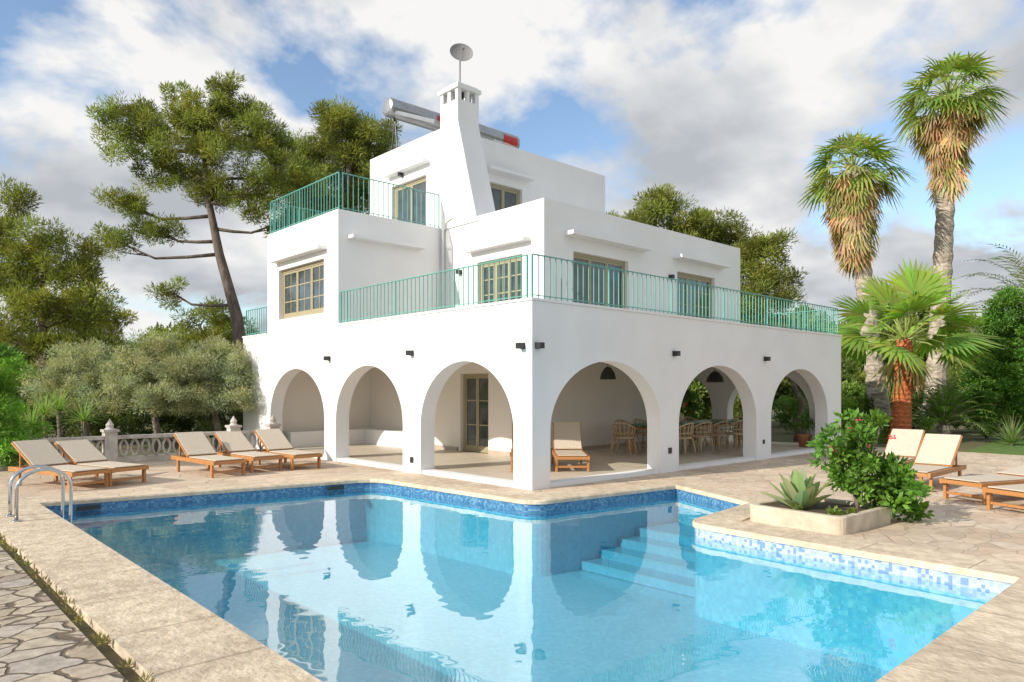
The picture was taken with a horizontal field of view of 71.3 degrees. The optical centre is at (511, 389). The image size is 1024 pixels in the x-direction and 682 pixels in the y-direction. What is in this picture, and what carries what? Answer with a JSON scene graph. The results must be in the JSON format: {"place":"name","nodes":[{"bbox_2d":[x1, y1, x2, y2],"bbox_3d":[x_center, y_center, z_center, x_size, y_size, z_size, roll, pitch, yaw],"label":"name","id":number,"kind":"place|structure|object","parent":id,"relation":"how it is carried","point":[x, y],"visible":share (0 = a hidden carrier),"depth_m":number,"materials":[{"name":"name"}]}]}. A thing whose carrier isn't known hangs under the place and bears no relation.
{"place":"outdoors","nodes":[
{"label":"outdoors","id":0,"kind":"place"},
{"bbox_2d":[0,546,127,681],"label":"crazy paving path","id":1,"kind":"structure","parent":0,"point":[43,638],"depth_m":4.80,"materials":[{"name":"beige stone"}]},
{"bbox_2d":[0,400,1007,681],"bbox_3d":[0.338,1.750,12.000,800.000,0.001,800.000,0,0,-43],"label":"ground","id":2,"kind":"structure","parent":0,"point":[778,434],"depth_m":21.12,"materials":[{"name":"soil"}]},
{"bbox_2d":[0,342,53,469],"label":"pittosporum bush","id":3,"kind":"object","parent":2,"relation":"on","point":[19,431],"visible":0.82,"depth_m":14.75,"materials":[{"name":"green plant"}]},
{"bbox_2d":[10,401,60,438],"bbox_3d":[-11.337,0.987,16.799,1.219,1.535,1.150,0,0,-26],"label":"yucca plant","id":4,"kind":"object","parent":2,"relation":"on","point":[30,419],"visible":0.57,"depth_m":16.73,"materials":[{"name":"green plant"}]},
{"bbox_2d":[24,390,73,437],"bbox_3d":[-11.272,0.859,17.202,1.205,1.789,1.262,0,0,-43],"label":"yucca plant","id":5,"kind":"object","parent":2,"relation":"on","point":[43,408],"visible":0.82,"depth_m":17.17,"materials":[{"name":"green plant"}]},
{"bbox_2d":[33,385,78,448],"bbox_3d":[-11.176,0.803,17.571,1.234,1.899,1.345,0,0,-43],"label":"yucca plant","id":6,"kind":"object","parent":2,"relation":"on","point":[59,405],"visible":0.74,"depth_m":17.57,"materials":[{"name":"green plant"}]},
{"bbox_2d":[0,172,127,437],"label":"pine tree","id":7,"kind":"object","parent":2,"relation":"on","point":[38,270],"visible":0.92,"depth_m":23.74,"materials":[{"name":"green plant"}]},
{"bbox_2d":[0,533,155,681],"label":"joint weeds","id":8,"kind":"object","parent":2,"relation":"on","point":[105,639],"visible":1,"depth_m":5.51,"materials":[{"name":"green plant"}]},
{"bbox_2d":[55,395,102,436],"bbox_3d":[-10.426,0.939,17.393,1.227,1.629,1.299,0,0,-43],"label":"yucca plant","id":9,"kind":"object","parent":2,"relation":"on","point":[83,415],"visible":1,"depth_m":17.35,"materials":[{"name":"green plant"}]},
{"bbox_2d":[14,337,144,436],"bbox_3d":[-12.317,0.105,20.438,3.826,3.327,2.718,0,0,0],"label":"olive tree","id":10,"kind":"object","parent":2,"relation":"on","point":[75,377],"visible":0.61,"depth_m":19.95,"materials":[{"name":"green plant"}]},
{"bbox_2d":[47,277,138,368],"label":"pine tree","id":11,"kind":"object","parent":2,"relation":"on","point":[118,318],"visible":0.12,"depth_m":32.80,"materials":[{"name":"green plant"}]},
{"bbox_2d":[1,394,242,444],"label":"garden hedge","id":12,"kind":"object","parent":2,"relation":"on","point":[138,421],"visible":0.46,"depth_m":22.63,"materials":[{"name":"green plant"}]},
{"bbox_2d":[88,327,223,451],"bbox_3d":[-10.094,0.022,19.950,3.835,3.493,2.728,0,0,21],"label":"olive tree","id":13,"kind":"object","parent":2,"relation":"on","point":[140,384],"visible":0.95,"depth_m":19.47,"materials":[{"name":"green plant"}]},
{"bbox_2d":[146,333,262,449],"bbox_3d":[-8.522,0.058,20.449,3.848,3.422,2.912,0,0,0],"label":"olive tree","id":14,"kind":"object","parent":2,"relation":"on","point":[215,398],"visible":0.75,"depth_m":19.93,"materials":[{"name":"green plant"}]},
{"bbox_2d":[150,294,260,411],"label":"pine tree","id":15,"kind":"object","parent":2,"relation":"on","point":[217,320],"visible":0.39,"depth_m":31.79,"materials":[{"name":"green plant"}]},
{"bbox_2d":[83,67,332,429],"bbox_3d":[-11.732,-5.299,28.044,9.631,14.122,4.942,0,0,0],"label":"pine tree","id":16,"kind":"object","parent":2,"relation":"on","point":[208,143],"visible":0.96,"depth_m":27.54,"materials":[{"name":"green plant"}]},
{"bbox_2d":[275,94,403,219],"bbox_3d":[-7.312,-5.639,32.162,6.596,14.777,3.648,0,0,0],"label":"pine tree","id":17,"kind":"object","parent":2,"relation":"on","point":[344,137],"visible":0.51,"depth_m":31.61,"materials":[{"name":"green plant"}]},
{"bbox_2d":[0,304,1014,423],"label":"tree line","id":18,"kind":"object","parent":2,"relation":"on","point":[784,388],"visible":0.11,"depth_m":36.17,"materials":[{"name":"green plant"}]},
{"bbox_2d":[606,209,644,221],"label":"pine tree","id":19,"kind":"object","parent":2,"relation":"on","point":[613,214],"depth_m":36.68,"materials":[{"name":"green plant"}]},
{"bbox_2d":[619,182,721,240],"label":"pine tree","id":20,"kind":"object","parent":2,"relation":"on","point":[659,207],"visible":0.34,"depth_m":34.54,"materials":[{"name":"green plant"}]},
{"bbox_2d":[701,206,757,307],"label":"pine tree","id":21,"kind":"object","parent":2,"relation":"on","point":[724,236],"visible":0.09,"depth_m":35.50,"materials":[{"name":"green plant"}]},
{"bbox_2d":[726,224,810,330],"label":"pine tree","id":22,"kind":"object","parent":2,"relation":"on","point":[761,248],"visible":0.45,"depth_m":32.49,"materials":[{"name":"green plant"}]},
{"bbox_2d":[785,351,856,440],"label":"garden tree","id":23,"kind":"object","parent":2,"relation":"on","point":[846,366],"visible":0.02,"depth_m":23.90,"materials":[{"name":"green plant"}]},
{"bbox_2d":[798,126,917,435],"bbox_3d":[13.026,-4.065,26.948,4.231,11.650,4.009,0,0,0],"label":"fan palm","id":24,"kind":"object","parent":2,"relation":"on","point":[851,193],"visible":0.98,"depth_m":26.62,"materials":[{"name":"green plant"}]},
{"bbox_2d":[841,395,938,442],"bbox_3d":[12.326,1.075,24.005,2.176,1.777,3.413,0,0,-38],"label":"flowering shrub","id":25,"kind":"object","parent":2,"relation":"on","point":[852,405],"visible":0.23,"depth_m":24.22,"materials":[{"name":"green plant"}]},
{"bbox_2d":[772,375,1023,432],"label":"shrub border","id":26,"kind":"object","parent":2,"relation":"on","point":[858,392],"visible":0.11,"depth_m":28.30,"materials":[{"name":"green plant"}]},
{"bbox_2d":[822,258,1006,440],"bbox_3d":[12.649,-1.183,22.998,5.454,5.812,5.526,0,0,38],"label":"fan palm","id":27,"kind":"object","parent":2,"relation":"on","point":[910,289],"visible":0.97,"depth_m":22.61,"materials":[{"name":"green plant"}]},
{"bbox_2d":[887,381,1004,435],"bbox_3d":[14.527,0.737,23.990,3.592,2.027,3.575,0,0,-43],"label":"cycad plant","id":28,"kind":"object","parent":2,"relation":"on","point":[941,415],"visible":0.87,"depth_m":23.67,"materials":[{"name":"green plant"}]},
{"bbox_2d":[884,50,1019,432],"bbox_3d":[17.066,-5.728,27.966,4.657,14.916,4.479,0,0,0],"label":"fan palm","id":29,"kind":"object","parent":2,"relation":"on","point":[944,138],"visible":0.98,"depth_m":27.68,"materials":[{"name":"green plant"}]},
{"bbox_2d":[0,438,1023,562],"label":"stone terrace","id":30,"kind":"structure","parent":0,"point":[966,525],"depth_m":12.75,"materials":[{"name":"beige stone"}]},
{"bbox_2d":[8,439,111,490],"bbox_3d":[-7.982,1.314,12.585,1.950,0.772,0.680,0,0,28],"label":"sun lounger","id":31,"kind":"object","parent":30,"relation":"on","point":[39,452],"visible":0.73,"depth_m":12.65,"materials":[{"name":"beige fabric"}]},
{"bbox_2d":[54,439,148,486],"bbox_3d":[-7.623,1.338,13.202,1.950,0.725,0.680,0,0,30],"label":"sun lounger","id":32,"kind":"object","parent":30,"relation":"on","point":[85,452],"visible":0.8,"depth_m":13.27,"materials":[{"name":"beige fabric"}]},
{"bbox_2d":[0,415,280,470],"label":"stone balustrade","id":33,"kind":"object","parent":30,"relation":"on","point":[109,438],"visible":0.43,"depth_m":16.76,"materials":[{"name":"white stone"}]},
{"bbox_2d":[171,432,246,477],"bbox_3d":[-6.183,1.302,14.517,1.950,0.795,0.680,0,0,42],"label":"sun lounger","id":34,"kind":"object","parent":30,"relation":"on","point":[196,447],"visible":1,"depth_m":14.66,"materials":[{"name":"beige fabric"}]},
{"bbox_2d":[214,431,283,472],"bbox_3d":[-5.701,1.326,15.372,1.950,0.749,0.680,0,0,44],"label":"sun lounger","id":35,"kind":"object","parent":30,"relation":"on","point":[237,444],"visible":0.95,"depth_m":15.51,"materials":[{"name":"beige fabric"}]},
{"bbox_2d":[254,429,322,469],"bbox_3d":[-5.000,1.308,15.817,0.680,0.784,1.950,0,0,-45],"label":"sun lounger","id":36,"kind":"object","parent":30,"relation":"on","point":[274,441],"visible":0.94,"depth_m":15.97,"materials":[{"name":"beige fabric"}]},
{"bbox_2d":[0,475,1023,681],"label":"pool coping","id":37,"kind":"object","parent":30,"relation":"on","point":[147,621],"visible":0.94,"depth_m":5.90,"materials":[{"name":"stone"}]},
{"bbox_2d":[5,465,72,523],"bbox_3d":[-6.254,1.860,9.455,0.700,1.684,0.620,0,0,-43],"label":"pool ladder","id":38,"kind":"object","parent":37,"relation":"attached to","point":[60,473],"visible":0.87,"depth_m":9.44,"materials":[{"name":"silver metal"}]},
{"bbox_2d":[46,483,1011,681],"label":"swimming pool","id":39,"kind":"structure","parent":30,"relation":"in","point":[399,583],"depth_m":9.33,"materials":[{"name":"blue liquid"}]},
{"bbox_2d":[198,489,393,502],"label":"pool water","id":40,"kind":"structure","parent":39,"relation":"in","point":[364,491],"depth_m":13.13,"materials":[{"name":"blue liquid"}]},
{"bbox_2d":[242,43,841,489],"bbox_3d":[0.727,-3.675,20.503,12.545,10.830,12.230,0,0,-43],"label":"white villa","id":41,"kind":"object","parent":30,"relation":"on","point":[466,295],"visible":0.99,"depth_m":17.66,"materials":[{"name":"paint"}]},
{"bbox_2d":[282,260,323,318],"bbox_3d":[-5.311,-2.520,18.313,0.060,1.320,2.500,0,0,-43],"label":"bedroom window","id":42,"kind":"structure","parent":41,"relation":"in","point":[302,286],"depth_m":18.38,"materials":[{"name":"beige wood"}]},
{"bbox_2d":[395,176,425,224],"bbox_3d":[-2.847,-5.085,20.362,0.060,1.670,1.710,0,0,-43],"label":"french window","id":43,"kind":"structure","parent":41,"relation":"in","point":[420,184],"depth_m":20.32,"materials":[{"name":"beige wood"}]},
{"bbox_2d":[463,373,487,452],"bbox_3d":[-0.894,0.615,18.687,0.060,2.050,1.140,0,0,-43],"label":"arcade door","id":44,"kind":"structure","parent":41,"relation":"in","point":[475,386],"depth_m":18.77,"materials":[{"name":"beige wood"}]},
{"bbox_2d":[480,255,520,303],"bbox_3d":[-0.217,-2.340,17.305,0.060,1.640,1.630,0,0,-43],"label":"french window","id":45,"kind":"structure","parent":41,"relation":"in","point":[518,260],"depth_m":17.35,"materials":[{"name":"beige wood"}]},
{"bbox_2d":[490,183,519,210],"bbox_3d":[-0.267,-5.345,20.545,1.300,0.990,0.060,0,0,-43],"label":"tower window","id":46,"kind":"structure","parent":41,"relation":"in","point":[504,197],"depth_m":20.55,"materials":[{"name":"beige wood"}]},
{"bbox_2d":[511,430,512,471],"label":"sun lounger","id":47,"kind":"object","parent":41,"relation":"on","point":[512,454],"visible":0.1,"depth_m":14.24,"materials":[{"name":"brown wood"}]},
{"bbox_2d":[551,422,589,471],"bbox_3d":[1.205,1.180,15.063,0.680,0.920,1.950,0,0,0],"label":"sun lounger","id":48,"kind":"object","parent":41,"relation":"on","point":[567,440],"visible":1,"depth_m":15.40,"materials":[{"name":"beige fabric"}]},
{"bbox_2d":[573,252,624,307],"bbox_3d":[2.111,-2.385,17.555,2.060,1.730,0.060,0,0,-43],"label":"french window","id":49,"kind":"structure","parent":41,"relation":"in","point":[579,257],"depth_m":17.53,"materials":[{"name":"beige wood"}]},
{"bbox_2d":[600,367,615,379],"bbox_3d":[2.419,-0.660,18.002,0.408,0.820,0.402,0,0,-43],"label":"pendant lamp","id":50,"kind":"object","parent":41,"relation":"hanging from","point":[607,373],"visible":0.92,"depth_m":17.87,"materials":[{"name":"black metal"}]},
{"bbox_2d":[610,422,637,456],"bbox_3d":[2.749,1.221,17.619,0.623,0.845,0.583,0,0,27],"label":"wicker armchair","id":51,"kind":"object","parent":41,"relation":"on","point":[628,437],"visible":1,"depth_m":17.45,"materials":[{"name":"brown wicker"}]},
{"bbox_2d":[612,419,640,452],"bbox_3d":[3.006,1.221,18.841,0.623,0.845,0.583,0,0,-41],"label":"wicker armchair","id":52,"kind":"object","parent":41,"relation":"on","point":[621,425],"visible":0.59,"depth_m":18.80,"materials":[{"name":"brown wicker"}]},
{"bbox_2d":[633,418,646,448],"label":"wicker armchair","id":53,"kind":"object","parent":41,"relation":"on","point":[642,433],"visible":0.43,"depth_m":19.36,"materials":[{"name":"brown wicker"}]},
{"bbox_2d":[623,419,740,453],"bbox_3d":[4.770,1.260,19.288,4.400,0.760,0.960,0,0,-43],"label":"dining table","id":54,"kind":"object","parent":41,"relation":"on","point":[644,426],"visible":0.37,"depth_m":19.01,"materials":[{"name":"brown wood"}]},
{"bbox_2d":[679,397,687,421],"bbox_3d":[4.474,0.501,19.083,0.430,0.757,0.577,0,0,-7],"label":"flower vase","id":55,"kind":"object","parent":54,"relation":"on","point":[681,417],"visible":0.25,"depth_m":19.06,"materials":[{"name":"stone"}]},
{"bbox_2d":[679,429,691,447],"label":"wicker armchair","id":56,"kind":"object","parent":41,"relation":"on","point":[682,439],"visible":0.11,"depth_m":20.23,"materials":[{"name":"brown wicker"}]},
{"bbox_2d":[679,422,696,456],"bbox_3d":[4.184,1.221,17.566,0.583,0.845,0.623,0,0,42],"label":"wicker armchair","id":57,"kind":"object","parent":41,"relation":"on","point":[690,433],"visible":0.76,"depth_m":17.36,"materials":[{"name":"brown wicker"}]},
{"bbox_2d":[683,390,700,439],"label":"potted plant","id":58,"kind":"object","parent":41,"relation":"on","point":[692,406],"visible":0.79,"depth_m":22.95,"materials":[{"name":"green plant"}]},
{"bbox_2d":[677,272,711,318],"bbox_3d":[5.149,-2.385,20.359,1.890,1.730,0.060,0,0,-43],"label":"french window","id":59,"kind":"structure","parent":41,"relation":"in","point":[680,276],"depth_m":20.40,"materials":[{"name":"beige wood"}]},
{"bbox_2d":[683,416,707,444],"bbox_3d":[5.357,1.221,21.011,0.623,0.845,0.583,0,0,-44],"label":"wicker armchair","id":60,"kind":"object","parent":41,"relation":"on","point":[694,429],"visible":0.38,"depth_m":21.00,"materials":[{"name":"brown wicker"}]},
{"bbox_2d":[684,421,714,454],"bbox_3d":[4.769,1.221,18.107,0.623,0.845,0.583,0,0,-37],"label":"wicker armchair","id":61,"kind":"object","parent":41,"relation":"on","point":[707,432],"visible":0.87,"depth_m":17.94,"materials":[{"name":"brown wicker"}]},
{"bbox_2d":[706,371,723,381],"bbox_3d":[5.765,-0.610,20.274,0.490,0.820,0.482,0,0,-43],"label":"pendant lamp","id":62,"kind":"object","parent":41,"relation":"hanging from","point":[714,376],"visible":0.94,"depth_m":20.12,"materials":[{"name":"black metal"}]},
{"bbox_2d":[702,420,730,452],"bbox_3d":[5.358,1.221,18.650,0.623,0.845,0.583,0,0,-41],"label":"wicker armchair","id":63,"kind":"object","parent":41,"relation":"on","point":[718,434],"visible":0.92,"depth_m":18.45,"materials":[{"name":"brown wicker"}]},
{"bbox_2d":[720,419,742,450],"bbox_3d":[5.948,1.221,19.194,0.583,0.845,0.623,0,0,39],"label":"wicker armchair","id":64,"kind":"object","parent":41,"relation":"on","point":[736,433],"visible":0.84,"depth_m":18.98,"materials":[{"name":"brown wicker"}]},
{"bbox_2d":[726,416,742,444],"bbox_3d":[6.693,1.221,21.064,0.623,0.845,0.583,0,0,42],"label":"wicker armchair","id":65,"kind":"object","parent":41,"relation":"on","point":[735,418],"visible":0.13,"depth_m":21.29,"materials":[{"name":"brown wicker"}]},
{"bbox_2d":[794,411,814,446],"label":"potted plant","id":66,"kind":"object","parent":41,"relation":"on","point":[803,438],"visible":0.98,"depth_m":20.32,"materials":[{"name":"green plant"}]},
{"bbox_2d":[750,497,890,535],"bbox_3d":[3.933,1.593,9.169,1.383,0.215,1.346,0,0,-43],"label":"stone planter","id":67,"kind":"object","parent":30,"relation":"on","point":[816,518],"visible":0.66,"depth_m":8.78,"materials":[{"name":"stone"}]},
{"bbox_2d":[761,467,832,509],"bbox_3d":[3.691,1.276,9.188,0.784,0.549,0.808,0,0,-12],"label":"agave plant","id":68,"kind":"object","parent":67,"relation":"in","point":[800,487],"visible":0.89,"depth_m":9.04,"materials":[{"name":"green plant"}]},
{"bbox_2d":[790,497,856,514],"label":"groundcover plants","id":69,"kind":"object","parent":67,"relation":"in","point":[850,510],"visible":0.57,"depth_m":8.61,"materials":[{"name":"green plant"}]},
{"bbox_2d":[806,407,935,522],"bbox_3d":[4.614,1.002,9.218,1.665,1.572,1.070,0,0,10],"label":"planter shrub","id":70,"kind":"object","parent":67,"relation":"in","point":[896,487],"visible":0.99,"depth_m":9.02,"materials":[{"name":"green plant"}]},
{"bbox_2d":[885,429,924,464],"bbox_3d":[7.648,1.265,14.212,0.680,0.871,1.950,0,0,43],"label":"sun lounger","id":71,"kind":"object","parent":30,"relation":"on","point":[905,443],"visible":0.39,"depth_m":14.56,"materials":[{"name":"beige fabric"}]},
{"bbox_2d":[910,434,966,491],"bbox_3d":[7.351,1.265,12.621,1.950,0.871,0.680,0,0,-43],"label":"sun lounger","id":72,"kind":"object","parent":30,"relation":"on","point":[936,456],"visible":0.77,"depth_m":12.87,"materials":[{"name":"beige fabric"}]},
{"bbox_2d":[939,465,1023,504],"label":"sun lounger","id":73,"kind":"object","parent":30,"relation":"on","point":[1013,476],"visible":0.98,"depth_m":10.91,"materials":[{"name":"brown wood"}]},
{"bbox_2d":[982,484,1023,509],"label":"sun lounger","id":74,"kind":"object","parent":30,"relation":"on","point":[1016,490],"visible":1,"depth_m":9.91,"materials":[{"name":"brown wood"}]},
{"bbox_2d":[0,0,1023,386],"label":"sky","id":75,"kind":"structure","parent":0,"point":[728,103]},
{"bbox_2d":[956,320,982,333],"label":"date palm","id":76,"kind":"object","parent":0,"point":[974,329],"visible":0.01,"depth_m":39.62,"materials":[{"name":"green plant"}]},
{"bbox_2d":[965,438,1023,454],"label":"lawn","id":77,"kind":"structure","parent":0,"point":[1001,447],"depth_m":20.75,"materials":[{"name":"green plant"}]},
{"bbox_2d":[957,414,1007,438],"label":"yucca plant","id":78,"kind":"object","parent":77,"relation":"on","point":[990,430],"visible":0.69,"depth_m":24.91,"materials":[{"name":"green plant"}]},
{"bbox_2d":[951,243,1023,319],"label":"date palm","id":79,"kind":"object","parent":77,"relation":"on","point":[1021,285],"visible":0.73,"depth_m":30.24,"materials":[{"name":"green plant"}]},
{"bbox_2d":[960,284,1023,440],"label":"lemon tree","id":80,"kind":"object","parent":77,"relation":"on","point":[1003,372],"visible":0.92,"depth_m":23.72,"materials":[{"name":"green plant"}]},
{"bbox_2d":[983,412,1023,444],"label":"yucca plant","id":81,"kind":"object","parent":77,"relation":"on","point":[1011,437],"visible":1,"depth_m":21.93,"materials":[{"name":"green plant"}]}
]}

